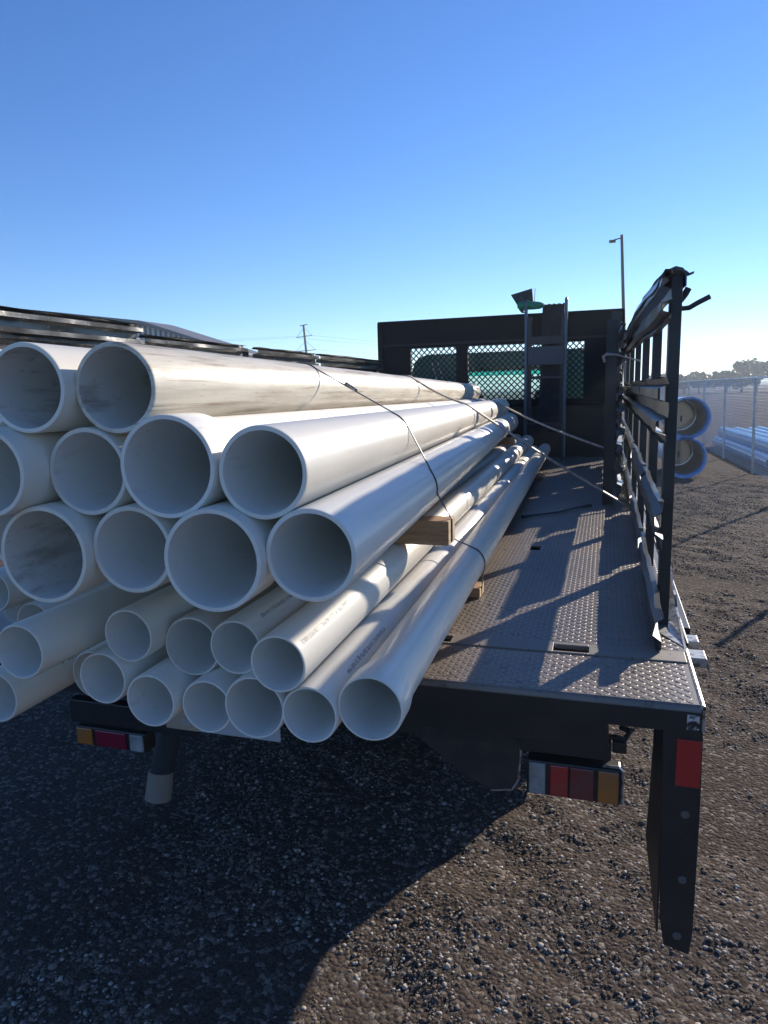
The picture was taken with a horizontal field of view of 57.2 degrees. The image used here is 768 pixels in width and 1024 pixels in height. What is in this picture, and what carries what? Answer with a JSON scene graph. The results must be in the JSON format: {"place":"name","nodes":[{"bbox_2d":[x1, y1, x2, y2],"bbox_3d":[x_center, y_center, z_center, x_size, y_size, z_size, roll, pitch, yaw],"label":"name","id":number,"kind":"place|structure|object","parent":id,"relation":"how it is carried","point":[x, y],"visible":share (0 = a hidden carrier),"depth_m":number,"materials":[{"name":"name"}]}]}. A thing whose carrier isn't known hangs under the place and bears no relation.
{"place":"outdoors","nodes":[
{"label":"outdoors","id":0,"kind":"place"},
{"bbox_2d":[28,309,257,357],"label":"metal building","id":1,"kind":"structure","parent":0,"point":[158,329],"depth_m":43.39,"materials":[{"name":"white metal"}]},
{"bbox_2d":[0,383,767,1023],"bbox_3d":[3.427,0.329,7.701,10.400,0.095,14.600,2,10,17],"label":"gravel yard","id":2,"kind":"structure","parent":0,"point":[60,863],"depth_m":2.53,"materials":[{"name":"grey gravel"}]},
{"bbox_2d":[0,266,710,953],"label":"flatbed truck","id":3,"kind":"object","parent":2,"relation":"on","point":[474,714],"visible":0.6,"depth_m":2.29,"materials":[{"name":"black paint"}]},
{"bbox_2d":[3,599,34,623],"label":"pvc pipe","id":4,"kind":"object","parent":3,"relation":"on","point":[10,613],"visible":0.05,"depth_m":2.13,"materials":[{"name":"white plastic"}]},
{"bbox_2d":[0,566,31,610],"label":"pvc pipe","id":5,"kind":"object","parent":4,"relation":"on","point":[11,594],"visible":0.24,"depth_m":1.93,"materials":[{"name":"white plastic"}]},
{"bbox_2d":[0,640,104,721],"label":"pvc pipe","id":6,"kind":"object","parent":3,"relation":"on","point":[18,696],"visible":0.16,"depth_m":1.57,"materials":[{"name":"white plastic"}]},
{"bbox_2d":[73,640,107,694],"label":"pvc pipe","id":7,"kind":"object","parent":3,"relation":"on","point":[79,659],"visible":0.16,"depth_m":1.64,"materials":[{"name":"white plastic"}]},
{"bbox_2d":[0,581,171,678],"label":"pvc pipe","id":8,"kind":"object","parent":7,"relation":"on","point":[37,644],"visible":0.3,"depth_m":1.47,"materials":[{"name":"white plastic"}]},
{"bbox_2d":[17,580,110,621],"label":"pvc pipe","id":9,"kind":"object","parent":8,"relation":"on","point":[30,609],"visible":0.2,"depth_m":1.99,"materials":[{"name":"white plastic"}]},
{"bbox_2d":[393,515,454,545],"bbox_3d":[-0.313,0.042,2.243,1.076,0.072,0.088,2,10,17],"label":"timber block","id":10,"kind":"object","parent":8,"relation":"on","point":[428,530],"depth_m":2.06,"materials":[{"name":"brown wood"}]},
{"bbox_2d":[0,513,16,560],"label":"pvc pipe","id":11,"kind":"object","parent":10,"relation":"on","point":[5,520],"visible":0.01,"depth_m":1.58,"materials":[{"name":"white plastic"}]},
{"bbox_2d":[266,413,517,601],"bbox_3d":[0.561,-0.408,4.152,0.188,0.230,6.079,1,10,13],"label":"pvc pipe","id":12,"kind":"object","parent":10,"relation":"on","point":[332,545],"visible":0.88,"depth_m":1.46,"materials":[{"name":"white plastic"}]},
{"bbox_2d":[219,398,509,519],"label":"pvc pipe","id":13,"kind":"object","parent":12,"relation":"on","point":[272,471],"visible":0.94,"depth_m":1.46,"materials":[{"name":"white plastic"}]},
{"bbox_2d":[80,645,168,702],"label":"pvc pipe","id":14,"kind":"object","parent":3,"relation":"on","point":[107,675],"visible":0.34,"depth_m":1.53,"materials":[{"name":"white plastic"}]},
{"bbox_2d":[105,585,197,661],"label":"pvc pipe","id":15,"kind":"object","parent":14,"relation":"on","point":[136,631],"visible":0.3,"depth_m":1.50,"materials":[{"name":"white plastic"}]},
{"bbox_2d":[164,500,282,611],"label":"pvc pipe","id":16,"kind":"object","parent":15,"relation":"on","point":[215,559],"visible":0.58,"depth_m":1.33,"materials":[{"name":"white plastic"}]},
{"bbox_2d":[127,657,201,725],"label":"pvc pipe","id":17,"kind":"object","parent":3,"relation":"on","point":[155,693],"visible":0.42,"depth_m":1.49,"materials":[{"name":"white plastic"}]},
{"bbox_2d":[183,665,242,732],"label":"pvc pipe","id":18,"kind":"object","parent":3,"relation":"on","point":[204,697],"visible":0.28,"depth_m":1.48,"materials":[{"name":"white plastic"}]},
{"bbox_2d":[165,445,497,674],"bbox_3d":[0.419,-0.222,4.360,0.129,0.146,6.078,1,10,16],"label":"pvc pipe","id":19,"kind":"object","parent":18,"relation":"on","point":[188,642],"visible":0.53,"depth_m":1.53,"materials":[{"name":"white plastic"}]},
{"bbox_2d":[225,670,290,737],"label":"pvc pipe","id":20,"kind":"object","parent":3,"relation":"on","point":[253,705],"visible":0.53,"depth_m":1.45,"materials":[{"name":"white plastic"}]},
{"bbox_2d":[211,434,521,673],"bbox_3d":[0.524,-0.226,4.294,0.128,0.145,6.078,1,10,16],"label":"pvc pipe","id":21,"kind":"object","parent":20,"relation":"on","point":[237,637],"visible":0.48,"depth_m":1.49,"materials":[{"name":"white plastic"}]},
{"bbox_2d":[497,437,514,444],"bbox_3d":[0.533,-0.611,6.098,1.176,0.056,0.088,2,10,17],"label":"timber block","id":22,"kind":"object","parent":21,"relation":"on","point":[508,441],"depth_m":5.90,"materials":[{"name":"brown wood"}]},
{"bbox_2d":[1,500,107,602],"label":"pvc pipe","id":23,"kind":"object","parent":22,"relation":"on","point":[47,552],"visible":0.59,"depth_m":1.40,"materials":[{"name":"white plastic"}]},
{"bbox_2d":[0,426,68,516],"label":"pvc pipe","id":24,"kind":"object","parent":23,"relation":"on","point":[25,477],"visible":0.17,"depth_m":1.35,"materials":[{"name":"white plastic"}]},
{"bbox_2d":[0,342,94,433],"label":"pvc pipe","id":25,"kind":"object","parent":24,"relation":"on","point":[37,389],"visible":0.29,"depth_m":1.36,"materials":[{"name":"white plastic"}]},
{"bbox_2d":[93,498,227,592],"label":"pvc pipe","id":26,"kind":"object","parent":22,"relation":"on","point":[129,542],"visible":0.31,"depth_m":1.40,"materials":[{"name":"white plastic"}]},
{"bbox_2d":[50,426,136,514],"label":"pvc pipe","id":27,"kind":"object","parent":26,"relation":"on","point":[85,472],"visible":0.3,"depth_m":1.40,"materials":[{"name":"white plastic"}]},
{"bbox_2d":[75,341,480,433],"bbox_3d":[0.194,-0.713,4.217,0.188,0.230,6.079,1,10,13],"label":"pvc pipe","id":28,"kind":"object","parent":27,"relation":"on","point":[122,387],"visible":0.84,"depth_m":1.53,"materials":[{"name":"white plastic"}]},
{"bbox_2d":[297,362,452,542],"bbox_3d":[-0.141,-0.199,2.226,0.773,0.553,0.046,4,11,28],"label":"cargo strap","id":29,"kind":"object","parent":28,"relation":"hanging from","point":[348,385],"visible":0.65,"depth_m":2.11,"materials":[{"name":"black fabric"}]},
{"bbox_2d":[121,399,485,518],"bbox_3d":[0.296,-0.576,4.193,0.190,0.230,6.079,1,10,13],"label":"pvc pipe","id":30,"kind":"object","parent":26,"relation":"on","point":[169,465],"visible":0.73,"depth_m":1.38,"materials":[{"name":"white plastic"}]},
{"bbox_2d":[251,435,533,691],"bbox_3d":[0.620,-0.209,4.217,0.128,0.145,6.078,1,10,16],"label":"pvc pipe","id":31,"kind":"object","parent":20,"relation":"on","point":[294,650],"visible":0.97,"depth_m":1.55,"materials":[{"name":"white plastic"}]},
{"bbox_2d":[282,445,537,742],"bbox_3d":[0.678,-0.108,4.232,0.128,0.145,6.078,1,10,16],"label":"pvc pipe","id":32,"kind":"object","parent":3,"relation":"on","point":[310,711],"visible":0.8,"depth_m":1.62,"materials":[{"name":"white plastic"}]},
{"bbox_2d":[469,582,483,597],"bbox_3d":[-0.417,0.256,2.734,1.598,0.034,0.088,2,10,17],"label":"timber block","id":33,"kind":"object","parent":3,"relation":"on","point":[477,591],"depth_m":2.46,"materials":[{"name":"brown wood"}]},
{"bbox_2d":[338,443,550,740],"bbox_3d":[0.795,-0.135,4.203,0.129,0.146,6.078,1,10,16],"label":"pvc pipe","id":34,"kind":"object","parent":33,"relation":"on","point":[378,690],"visible":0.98,"depth_m":1.60,"materials":[{"name":"white plastic"}]},
{"bbox_2d":[455,539,485,588],"bbox_3d":[0.156,0.162,2.470,0.398,0.274,0.069,0,10,9],"label":"cargo strap","id":35,"kind":"object","parent":34,"relation":"on","point":[481,554],"visible":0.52,"depth_m":2.41,"materials":[{"name":"black fabric"}]},
{"bbox_2d":[400,375,629,507],"bbox_3d":[0.687,-0.382,4.013,1.562,0.815,0.128,-2,10,-4],"label":"cargo strap","id":36,"kind":"object","parent":3,"relation":"attached to","point":[523,442],"visible":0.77,"depth_m":4.00,"materials":[{"name":"black fabric"}]},
{"bbox_2d":[534,477,542,480],"bbox_3d":[0.515,-0.281,5.790,1.540,0.018,0.088,2,10,17],"label":"timber block","id":37,"kind":"object","parent":3,"relation":"on","point":[538,479],"depth_m":5.53,"materials":[{"name":"brown wood"}]},
{"bbox_2d":[523,297,567,459],"bbox_3d":[1.618,-1.331,7.086,0.423,1.596,0.202,2,10,17],"label":"ladder","id":38,"kind":"object","parent":3,"relation":"on","point":[546,355],"visible":0.96,"depth_m":7.05,"materials":[{"name":"grey metal"}]},
{"bbox_2d":[511,288,534,312],"bbox_3d":[1.411,-2.136,7.150,0.242,0.236,0.060,2,10,17],"label":"work light","id":39,"kind":"object","parent":38,"relation":"attached to","point":[525,295],"visible":0.58,"depth_m":7.11,"materials":[{"name":"black paint"}]},
{"bbox_2d":[517,301,544,309],"bbox_3d":[1.472,-2.073,7.068,0.270,0.087,0.085,2,10,17],"label":"green bag","id":40,"kind":"object","parent":38,"relation":"on","point":[532,305],"visible":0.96,"depth_m":7.04,"materials":[{"name":"fabric"}]},
{"bbox_2d":[538,303,564,431],"bbox_3d":[1.694,-1.453,7.141,0.241,1.279,0.098,2,10,17],"label":"ribbed mat","id":41,"kind":"object","parent":38,"relation":"attached to","point":[549,400],"visible":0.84,"depth_m":7.15,"materials":[{"name":"black rubber"}]},
{"bbox_2d":[521,504,591,517],"bbox_3d":[1.021,-0.006,4.096,0.595,0.021,0.051,-8,12,-34],"label":"crowbar","id":42,"kind":"object","parent":3,"relation":"on","point":[554,512],"visible":1,"depth_m":4.05,"materials":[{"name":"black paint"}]},
{"bbox_2d":[442,462,676,694],"bbox_3d":[0.940,-0.055,4.446,1.248,0.006,5.594,2,10,17],"label":"deck grit","id":43,"kind":"object","parent":3,"relation":"on","point":[583,599],"visible":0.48,"depth_m":2.18,"materials":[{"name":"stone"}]},
{"bbox_2d":[602,311,640,504],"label":"folded gate","id":44,"kind":"structure","parent":3,"relation":"on","point":[615,407],"depth_m":4.28,"materials":[{"name":"black metal"}]},
{"bbox_2d":[470,398,603,448],"bbox_3d":[1.097,-0.693,5.256,0.121,0.304,1.971,-5,10,-17],"label":"cargo strap","id":45,"kind":"object","parent":44,"relation":"attached to","point":[572,436],"visible":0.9,"depth_m":5.02,"materials":[{"name":"grey fabric"}]},
{"bbox_2d":[219,324,506,357],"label":"utility pole","id":46,"kind":"object","parent":2,"relation":"on","point":[304,338],"visible":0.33,"depth_m":94.99,"materials":[{"name":"brown"}]},
{"bbox_2d":[609,234,625,417],"bbox_3d":[9.248,-7.001,27.743,0.934,7.447,0.300,2,10,17],"label":"street lamp","id":47,"kind":"object","parent":2,"relation":"on","point":[622,286],"visible":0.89,"depth_m":27.35,"materials":[{"name":"grey metal"}]},
{"bbox_2d":[658,437,707,477],"bbox_3d":[5.785,-1.146,13.777,0.764,0.764,1.780,2,10,17],"label":"storage tube","id":48,"kind":"object","parent":2,"relation":"on","point":[691,459],"visible":0.63,"depth_m":13.74,"materials":[{"name":"blue plastic"}]},
{"bbox_2d":[661,397,710,438],"bbox_3d":[5.791,-1.857,13.649,0.770,0.770,1.780,2,10,17],"label":"storage tube","id":49,"kind":"object","parent":48,"relation":"on","point":[693,417],"visible":0.69,"depth_m":13.70,"materials":[{"name":"blue plastic"}]},
{"bbox_2d":[659,376,767,478],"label":"chain link fence","id":50,"kind":"object","parent":2,"relation":"on","point":[728,420],"visible":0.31,"depth_m":15.02,"materials":[{"name":"grey metal"}]},
{"bbox_2d":[0,0,767,385],"label":"sky","id":51,"kind":"structure","parent":0,"point":[232,171],"materials":[{"name":"blue"}]},
{"bbox_2d":[622,384,767,474],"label":"field","id":52,"kind":"structure","parent":0,"point":[730,392],"depth_m":40.16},
{"bbox_2d":[649,372,685,382],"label":"tree","id":53,"kind":"object","parent":52,"relation":"on","point":[681,378],"visible":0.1,"depth_m":119.58,"materials":[{"name":"green plant"}]},
{"bbox_2d":[679,374,698,392],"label":"tree","id":54,"kind":"object","parent":52,"relation":"on","point":[688,377],"visible":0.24,"depth_m":123.42,"materials":[{"name":"green plant"}]},
{"bbox_2d":[687,371,715,387],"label":"tree","id":55,"kind":"object","parent":52,"relation":"on","point":[696,373],"visible":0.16,"depth_m":125.73,"materials":[{"name":"green plant"}]},
{"bbox_2d":[696,370,751,392],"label":"tree","id":56,"kind":"object","parent":52,"relation":"on","point":[727,375],"visible":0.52,"depth_m":117.25,"materials":[{"name":"green plant"}]},
{"bbox_2d":[713,436,767,467],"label":"blue pipe","id":57,"kind":"object","parent":52,"relation":"on","point":[736,451],"visible":0.48,"depth_m":15.62,"materials":[{"name":"blue plastic"}]},
{"bbox_2d":[723,369,766,392],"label":"tree","id":58,"kind":"object","parent":52,"relation":"on","point":[759,373],"visible":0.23,"depth_m":120.23,"materials":[{"name":"green plant"}]},
{"bbox_2d":[732,358,767,391],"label":"tree","id":59,"kind":"object","parent":52,"relation":"on","point":[750,366],"visible":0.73,"depth_m":122.82,"materials":[{"name":"green plant"}]},
{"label":"blue pipe","id":60,"kind":"object","parent":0,"visible":0},
{"bbox_2d":[735,427,766,437],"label":"blue pipe","id":61,"kind":"object","parent":60,"relation":"on","point":[751,433],"visible":0.19,"depth_m":17.19,"materials":[{"name":"blue plastic"}]},
{"bbox_2d":[746,427,767,434],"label":"blue pipe","id":62,"kind":"object","parent":60,"relation":"on","point":[759,430],"visible":0.1,"depth_m":17.61,"materials":[{"name":"blue plastic"}]},
{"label":"pvc pipe","id":63,"kind":"object","parent":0,"visible":0},
{"bbox_2d":[0,349,7,426],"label":"pvc pipe","id":64,"kind":"object","parent":63,"relation":"on","point":[2,423],"visible":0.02,"depth_m":1.44,"materials":[{"name":"white plastic"}]},
{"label":"blue pipe","id":65,"kind":"object","parent":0,"visible":0},
{"bbox_2d":[717,427,767,452],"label":"blue pipe","id":66,"kind":"object","parent":65,"relation":"on","point":[729,432],"visible":0.43,"depth_m":16.46,"materials":[{"name":"blue plastic"}]}
]}

